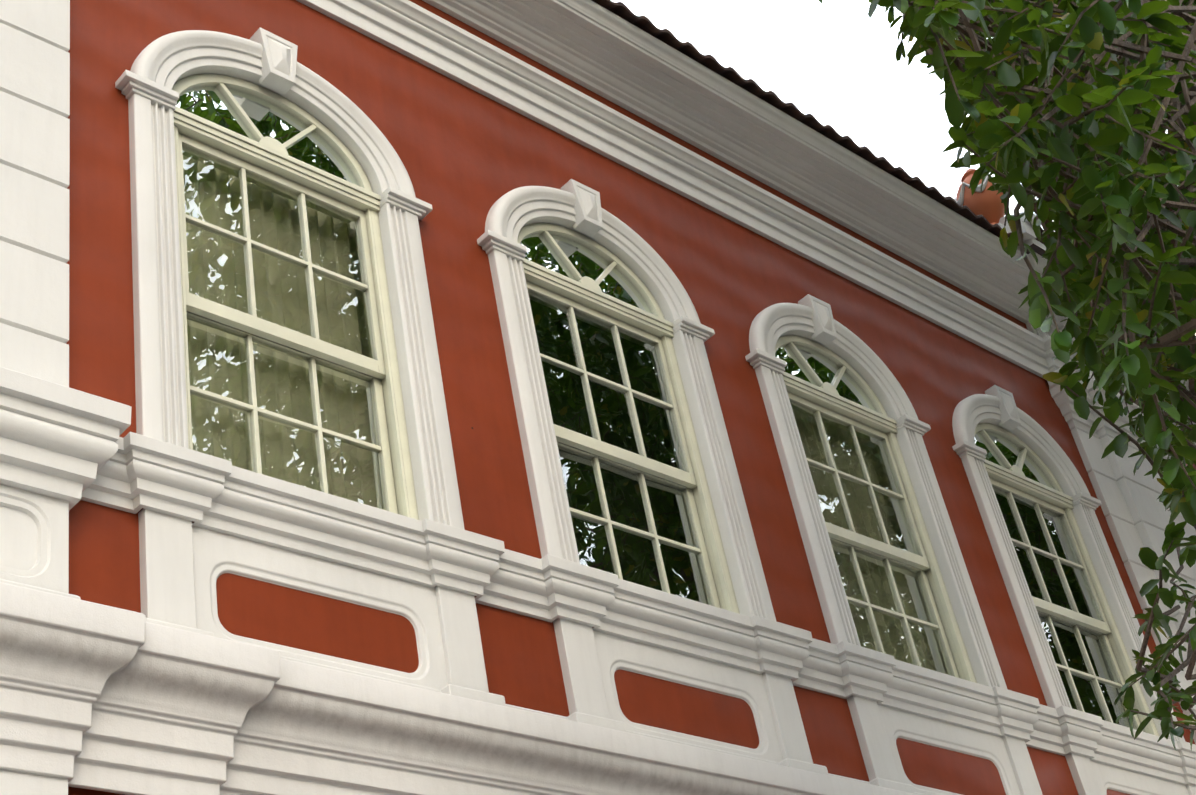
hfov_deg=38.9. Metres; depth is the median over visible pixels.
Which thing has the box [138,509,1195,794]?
window aprons
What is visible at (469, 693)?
plinth course moulding
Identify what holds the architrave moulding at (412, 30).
attached to the facade wall
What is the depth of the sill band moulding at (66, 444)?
7.67 m
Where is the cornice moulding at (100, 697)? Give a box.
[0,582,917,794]
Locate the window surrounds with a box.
[115,28,1185,741]
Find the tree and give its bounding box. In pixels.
[819,0,1195,750]
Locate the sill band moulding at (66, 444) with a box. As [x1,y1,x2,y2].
[0,366,1195,785]
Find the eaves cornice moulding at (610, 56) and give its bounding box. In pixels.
[422,0,1188,393]
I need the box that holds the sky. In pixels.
[611,0,1195,335]
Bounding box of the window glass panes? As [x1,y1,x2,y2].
[176,86,1135,728]
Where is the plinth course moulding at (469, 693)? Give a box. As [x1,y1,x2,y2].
[0,579,926,794]
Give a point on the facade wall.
(468, 158)
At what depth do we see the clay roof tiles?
12.21 m
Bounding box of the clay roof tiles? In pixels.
[592,0,1054,259]
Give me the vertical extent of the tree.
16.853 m
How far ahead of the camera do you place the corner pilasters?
7.15 m
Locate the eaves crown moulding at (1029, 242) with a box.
[1024,239,1045,250]
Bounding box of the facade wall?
[66,0,1195,794]
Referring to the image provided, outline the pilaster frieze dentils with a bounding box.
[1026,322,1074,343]
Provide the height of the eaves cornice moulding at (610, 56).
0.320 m
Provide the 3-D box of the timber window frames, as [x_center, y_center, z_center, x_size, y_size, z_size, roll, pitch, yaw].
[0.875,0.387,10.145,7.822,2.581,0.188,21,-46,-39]
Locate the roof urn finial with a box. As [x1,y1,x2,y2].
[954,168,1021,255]
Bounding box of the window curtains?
[183,155,1129,726]
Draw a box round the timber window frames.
[172,74,1158,735]
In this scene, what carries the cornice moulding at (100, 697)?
attached to the facade wall
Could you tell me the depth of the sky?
3603.18 m
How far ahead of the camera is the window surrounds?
9.24 m
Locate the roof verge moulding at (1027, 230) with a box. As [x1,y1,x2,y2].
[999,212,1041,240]
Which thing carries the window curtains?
attached to the facade wall
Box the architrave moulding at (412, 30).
[296,0,1195,444]
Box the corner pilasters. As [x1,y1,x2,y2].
[0,0,1195,794]
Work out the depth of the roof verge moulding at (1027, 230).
13.95 m

